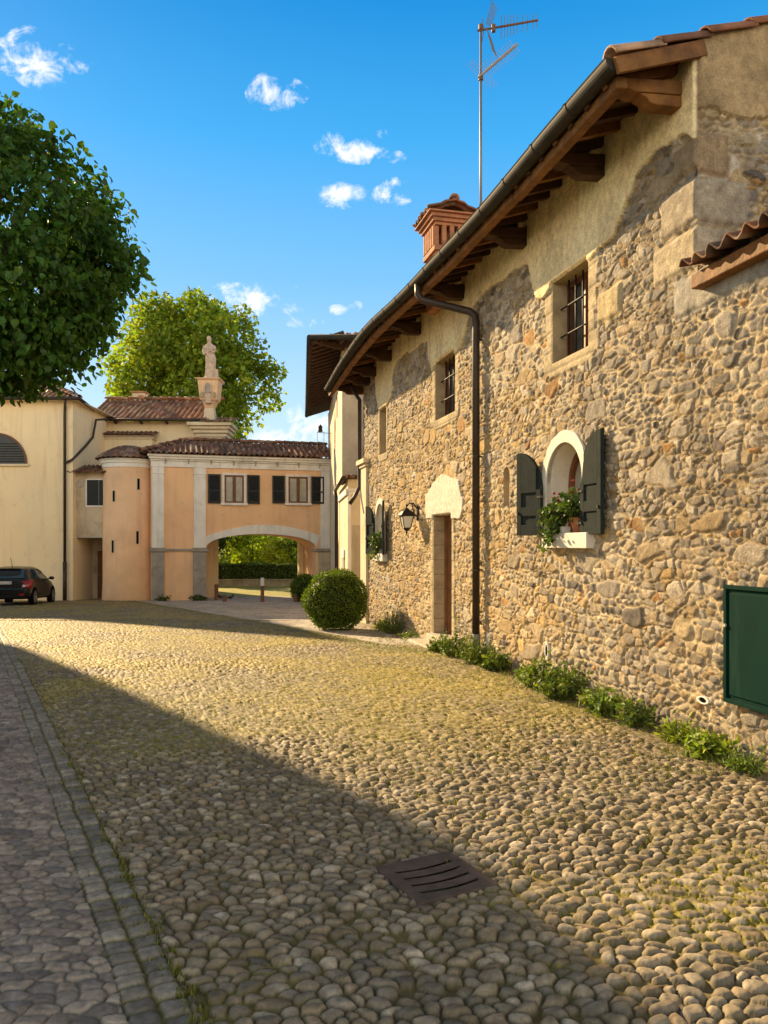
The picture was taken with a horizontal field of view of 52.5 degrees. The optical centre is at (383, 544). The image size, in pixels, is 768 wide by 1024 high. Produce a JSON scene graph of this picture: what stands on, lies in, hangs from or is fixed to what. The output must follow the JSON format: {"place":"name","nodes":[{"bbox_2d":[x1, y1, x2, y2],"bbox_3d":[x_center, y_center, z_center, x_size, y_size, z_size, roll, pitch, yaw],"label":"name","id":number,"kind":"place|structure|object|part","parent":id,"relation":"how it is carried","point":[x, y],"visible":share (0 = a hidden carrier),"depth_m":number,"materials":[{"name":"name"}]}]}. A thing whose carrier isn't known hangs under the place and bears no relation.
{"place":"outdoors","nodes":[
{"label":"outdoors","id":0,"kind":"place"},
{"bbox_2d":[222,595,226,601],"bbox_3d":[-6.683,2.311,32.600,0.196,0.403,0.196,0,0,0],"label":"stub post","id":1,"kind":"object","parent":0,"point":[224,598],"visible":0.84,"depth_m":32.53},
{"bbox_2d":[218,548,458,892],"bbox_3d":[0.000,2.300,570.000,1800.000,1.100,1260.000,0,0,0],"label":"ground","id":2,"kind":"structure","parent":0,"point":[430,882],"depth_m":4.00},
{"bbox_2d":[0,558,54,604],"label":"parked car","id":3,"kind":"object","parent":2,"relation":"on","point":[32,585],"visible":0.98,"depth_m":28.95,"materials":[{"name":"paint"}]},
{"bbox_3d":[-13.964,1.081,28.797,1.293,0.314,0.418,0,0,-10],"label":"rear window","id":4,"kind":"part","parent":3,"relation":"part of","materials":[{"name":"black glass"}]},
{"bbox_3d":[-13.352,1.128,29.588,0.236,0.360,0.800,0,0,-10],"label":"side window","id":5,"kind":"part","parent":3,"relation":"part of","materials":[{"name":"black glass"}]},
{"bbox_3d":[-13.550,1.178,30.731,0.238,0.459,1.360,0,0,-10],"label":"side window","id":6,"kind":"part","parent":3,"relation":"part of","materials":[{"name":"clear glass"}]},
{"bbox_2d":[0,91,156,406],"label":"street tree","id":7,"kind":"object","parent":2,"relation":"on","point":[75,255],"visible":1,"depth_m":5.31,"materials":[{"name":"green plant"}]},
{"bbox_2d":[0,385,238,600],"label":"yellow building","id":8,"kind":"structure","parent":2,"relation":"on","point":[51,496],"depth_m":34.00,"materials":[{"name":"paint"}]},
{"bbox_2d":[0,433,28,465],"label":"lunette window","id":9,"kind":"structure","parent":8,"relation":"in","point":[12,453],"depth_m":33.99,"materials":[{"name":"grey glass"}]},
{"bbox_2d":[195,377,224,421],"bbox_3d":[-8.622,-7.055,38.566,1.212,2.270,1.212,0,0,0],"label":"statue pedestal","id":10,"kind":"object","parent":8,"relation":"on","point":[210,389],"visible":0.91,"depth_m":38.11,"materials":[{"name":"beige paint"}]},
{"bbox_2d":[202,336,218,376],"bbox_3d":[-8.605,-9.250,38.566,0.810,2.180,0.560,0,0,0],"label":"statue","id":11,"kind":"object","parent":10,"relation":"on","point":[209,350],"visible":0.88,"depth_m":38.41,"materials":[{"name":"stone"}]},
{"bbox_2d":[95,445,151,600],"bbox_3d":[-11.420,-0.741,34.850,2.880,7.382,2.880,0,0,0],"label":"round turret","id":12,"kind":"object","parent":2,"relation":"on","point":[126,525],"visible":0.73,"depth_m":33.86,"materials":[{"name":"orange paint"}]},
{"bbox_2d":[111,540,113,552],"bbox_3d":[-11.770,0.085,33.801,0.150,0.570,0.072,0,0,18],"label":"slit window","id":13,"kind":"structure","parent":12,"relation":"in","point":[112,541],"depth_m":33.78,"materials":[{"name":"black glass"}]},
{"bbox_2d":[112,490,115,501],"bbox_3d":[-11.720,-2.100,33.785,0.150,0.500,0.072,0,0,16],"label":"slit window","id":14,"kind":"structure","parent":12,"relation":"in","point":[113,491],"depth_m":33.76,"materials":[{"name":"black glass"}]},
{"bbox_2d":[136,531,138,543],"bbox_3d":[-10.770,-0.305,33.955,0.164,0.590,0.146,0,0,0],"label":"slit window","id":15,"kind":"structure","parent":12,"relation":"in","point":[137,532],"depth_m":33.94,"materials":[{"name":"black glass"}]},
{"bbox_2d":[137,478,139,489],"bbox_3d":[-10.735,-2.640,33.981,0.150,0.520,0.072,0,0,-38],"label":"slit window","id":16,"kind":"structure","parent":12,"relation":"in","point":[138,479],"depth_m":33.97,"materials":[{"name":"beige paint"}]},
{"bbox_2d":[154,594,170,600],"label":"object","id":17,"kind":"object","parent":2,"relation":"on","point":[161,598],"visible":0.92,"depth_m":33.54,"materials":[{"name":"green plant"}]},
{"bbox_2d":[97,285,288,442],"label":"broad tree","id":18,"kind":"object","parent":2,"relation":"on","point":[164,357],"visible":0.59,"depth_m":53.22,"materials":[{"name":"green plant"}]},
{"bbox_2d":[188,594,207,600],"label":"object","id":19,"kind":"object","parent":2,"relation":"on","point":[199,598],"visible":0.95,"depth_m":33.92,"materials":[{"name":"green plant"}]},
{"bbox_2d":[214,584,218,599],"bbox_3d":[-7.498,2.180,34.800,0.196,0.827,0.196,0,0,0],"label":"bollard","id":20,"kind":"object","parent":2,"relation":"on","point":[216,591],"visible":0.86,"depth_m":34.73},
{"bbox_2d":[218,535,239,557],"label":"garden tree","id":21,"kind":"object","parent":2,"relation":"on","point":[222,542],"visible":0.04,"depth_m":52.63,"materials":[{"name":"green plant"}]},
{"bbox_2d":[137,437,330,600],"bbox_3d":[-6.964,-1.031,36.746,8.864,7.961,4.586,0,0,-16],"label":"gatehouse","id":22,"kind":"object","parent":2,"relation":"on","point":[205,493],"visible":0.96,"depth_m":34.97,"materials":[{"name":"orange paint"}]},
{"bbox_2d":[208,473,259,505],"bbox_3d":[-6.733,-2.485,34.938,2.290,1.450,0.150,0,0,-16],"label":"shuttered window","id":23,"kind":"structure","parent":22,"relation":"in","point":[233,484],"depth_m":34.95,"materials":[{"name":"paint"}]},
{"bbox_2d":[272,474,323,505],"bbox_3d":[-3.933,-2.505,35.743,2.390,1.410,0.150,0,0,-16],"label":"window frame","id":24,"kind":"structure","parent":22,"relation":"in","point":[297,486],"depth_m":35.75,"materials":[{"name":"paint"}]},
{"bbox_2d":[218,541,250,562],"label":"garden tree","id":25,"kind":"object","parent":2,"relation":"on","point":[224,558],"visible":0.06,"depth_m":64.38,"materials":[{"name":"green plant"}]},
{"bbox_2d":[220,535,276,564],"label":"garden tree","id":26,"kind":"object","parent":2,"relation":"on","point":[243,545],"visible":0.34,"depth_m":54.45,"materials":[{"name":"green plant"}]},
{"bbox_2d":[218,579,294,585],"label":"garden wall","id":27,"kind":"structure","parent":2,"relation":"on","point":[253,582],"depth_m":48.90,"materials":[{"name":"concrete"}]},
{"bbox_2d":[260,578,263,601],"bbox_3d":[-5.051,1.936,32.300,0.172,1.130,0.172,0,0,0],"label":"bollard","id":28,"kind":"object","parent":2,"relation":"on","point":[262,588],"visible":0.9,"depth_m":32.23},
{"bbox_2d":[248,536,294,561],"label":"garden tree","id":29,"kind":"object","parent":2,"relation":"on","point":[266,546],"visible":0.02,"depth_m":64.52,"materials":[{"name":"green plant"}]},
{"bbox_2d":[255,536,296,563],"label":"tree","id":30,"kind":"object","parent":2,"relation":"on","point":[269,553],"visible":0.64,"depth_m":53.06,"materials":[{"name":"green plant"}]},
{"bbox_2d":[278,537,296,562],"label":"tree","id":31,"kind":"object","parent":2,"relation":"on","point":[292,543],"visible":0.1,"depth_m":53.10,"materials":[{"name":"green plant"}]},
{"bbox_2d":[290,573,314,601],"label":"clipped bush","id":32,"kind":"object","parent":2,"relation":"on","point":[300,584],"visible":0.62,"depth_m":32.61,"materials":[{"name":"green plant"}]},
{"bbox_2d":[305,331,363,570],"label":"tower house","id":33,"kind":"structure","parent":2,"relation":"on","point":[325,353],"depth_m":27.51,"materials":[{"name":"beige paint"}]},
{"bbox_2d":[317,424,330,449],"bbox_3d":[-2.688,-4.830,35.000,0.654,1.160,0.228,0,0,0],"label":"roof lamp","id":34,"kind":"object","parent":33,"relation":"attached to","point":[320,430],"visible":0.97,"depth_m":34.98,"materials":[{"name":"metal"}]},
{"bbox_2d":[333,474,359,584],"bbox_3d":[0.269,0.417,23.418,3.892,5.467,4.478,0,0,0],"label":"lean to","id":35,"kind":"object","parent":2,"relation":"on","point":[349,536],"visible":0.16,"depth_m":21.52,"materials":[{"name":"beige paint"}]},
{"bbox_2d":[341,549,344,570],"bbox_3d":[-1.209,1.550,23.087,0.060,2.800,1.000,0,0,-7],"label":"side door","id":36,"kind":"structure","parent":35,"relation":"in","point":[342,551],"depth_m":22.84,"materials":[{"name":"white"}]},
{"bbox_2d":[372,619,387,629],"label":"wall plant","id":37,"kind":"object","parent":2,"relation":"on","point":[377,625],"depth_m":16.58,"materials":[{"name":"green plant"}]},
{"bbox_2d":[426,632,453,652],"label":"wall plant","id":38,"kind":"object","parent":2,"relation":"on","point":[433,647],"depth_m":12.19,"materials":[{"name":"green plant"}]},
{"bbox_2d":[476,644,511,672],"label":"wall plant","id":39,"kind":"object","parent":2,"relation":"on","point":[495,662],"depth_m":10.27,"materials":[{"name":"green plant"}]},
{"bbox_2d":[512,649,555,689],"bbox_3d":[1.791,1.467,8.993,0.608,0.530,0.612,0,0,0],"label":"wall plant","id":40,"kind":"object","parent":2,"relation":"on","point":[521,672],"depth_m":8.98,"materials":[{"name":"green plant"}]},
{"bbox_2d":[324,15,767,767],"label":"stone house","id":41,"kind":"structure","parent":2,"relation":"on","point":[580,297],"depth_m":7.79,"materials":[{"name":"beige stone"}]},
{"bbox_2d":[367,530,381,561],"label":"window box plant","id":42,"kind":"object","parent":41,"relation":"on","point":[377,545],"depth_m":17.36,"materials":[{"name":"green plant"}]},
{"bbox_2d":[398,503,417,534],"bbox_3d":[0.463,-0.481,14.511,0.355,0.601,0.271,0,0,-14],"label":"wall lantern","id":43,"kind":"object","parent":41,"relation":"attached to","point":[406,515],"depth_m":14.44,"materials":[{"name":"black metal"}]},
{"bbox_2d":[466,2,537,205],"bbox_3d":[1.862,-6.451,12.254,0.994,4.403,0.596,0,0,34],"label":"television aerial","id":44,"kind":"object","parent":41,"relation":"attached to","point":[492,28],"visible":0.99,"depth_m":12.45,"materials":[{"name":"metal"}]},
{"bbox_2d":[535,492,569,553],"bbox_3d":[1.967,-0.245,8.880,0.436,0.727,0.476,0,0,0],"label":"trailing plant","id":45,"kind":"object","parent":41,"relation":"on","point":[548,513],"visible":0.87,"depth_m":8.81,"materials":[{"name":"green plant"}]},
{"bbox_2d":[554,479,579,532],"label":"potted plant","id":46,"kind":"object","parent":41,"relation":"on","point":[570,506],"visible":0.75,"depth_m":8.51,"materials":[{"name":"green plant"}]},
{"bbox_2d":[529,658,590,700],"bbox_3d":[1.891,1.466,8.321,0.657,0.490,0.623,0,0,0],"label":"wall plant","id":47,"kind":"object","parent":2,"relation":"on","point":[568,685],"depth_m":8.30,"materials":[{"name":"green plant"}]},
{"bbox_2d":[576,677,631,718],"bbox_3d":[2.161,1.504,7.543,0.589,0.449,0.529,0,0,0],"label":"wall plant","id":48,"kind":"object","parent":2,"relation":"on","point":[597,703],"depth_m":7.50,"materials":[{"name":"green plant"}]},
{"bbox_2d":[612,691,658,728],"bbox_3d":[2.273,1.515,7.083,0.406,0.383,0.410,0,0,0],"label":"wall plant","id":49,"kind":"object","parent":2,"relation":"on","point":[632,717],"depth_m":7.03,"materials":[{"name":"green plant"}]},
{"bbox_2d":[646,709,700,743],"bbox_3d":[2.415,1.541,6.509,0.398,0.330,0.419,0,0,0],"label":"wall plant","id":50,"kind":"object","parent":2,"relation":"on","point":[684,730],"depth_m":6.50,"materials":[{"name":"green plant"}]},
{"bbox_2d":[677,726,739,759],"bbox_3d":[2.538,1.570,6.073,0.489,0.278,0.479,0,0,-27],"label":"wall plant","id":51,"kind":"object","parent":2,"relation":"on","point":[705,745],"depth_m":6.01,"materials":[{"name":"green plant"}]},
{"bbox_2d":[715,739,767,776],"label":"wall plant","id":52,"kind":"object","parent":2,"relation":"on","point":[749,763],"depth_m":5.60,"materials":[{"name":"green plant"}]},
{"bbox_2d":[0,586,767,1023],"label":"cobbled pavement","id":53,"kind":"structure","parent":0,"point":[280,904],"depth_m":4.32,"materials":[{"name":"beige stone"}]},
{"bbox_2d":[218,561,296,578],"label":"hedge","id":54,"kind":"object","parent":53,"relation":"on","point":[265,570],"visible":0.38,"depth_m":49.05,"materials":[{"name":"green plant"}]},
{"bbox_2d":[300,567,367,630],"bbox_3d":[-1.052,1.168,16.587,1.500,1.398,1.480,0,0,0],"label":"clipped bush","id":55,"kind":"object","parent":53,"relation":"on","point":[336,600],"visible":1,"depth_m":16.17,"materials":[{"name":"green plant"}]},
{"bbox_2d":[378,603,404,633],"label":"wall plant","id":56,"kind":"object","parent":53,"relation":"on","point":[389,628],"depth_m":15.49,"materials":[{"name":"green plant"}]},
{"bbox_2d":[399,626,421,639],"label":"wall plant","id":57,"kind":"object","parent":53,"relation":"on","point":[406,634],"depth_m":14.00,"materials":[{"name":"green plant"}]},
{"bbox_2d":[376,851,498,905],"bbox_3d":[0.254,1.636,3.820,0.434,0.030,0.444,0,0,-27],"label":"drain grate","id":58,"kind":"object","parent":53,"relation":"on","point":[482,881],"visible":0.99,"depth_m":3.79,"materials":[{"name":"metal"}]},
{"bbox_2d":[436,618,471,656],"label":"wall plant","id":59,"kind":"object","parent":53,"relation":"on","point":[449,650],"depth_m":11.61,"materials":[{"name":"green plant"}]},
{"bbox_2d":[454,635,493,665],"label":"wall plant","id":60,"kind":"object","parent":53,"relation":"on","point":[473,654],"depth_m":10.83,"materials":[{"name":"green plant"}]},
{"bbox_2d":[0,0,767,457],"label":"sky","id":61,"kind":"structure","parent":0,"point":[281,159],"materials":[{"name":"blue"}]}
]}

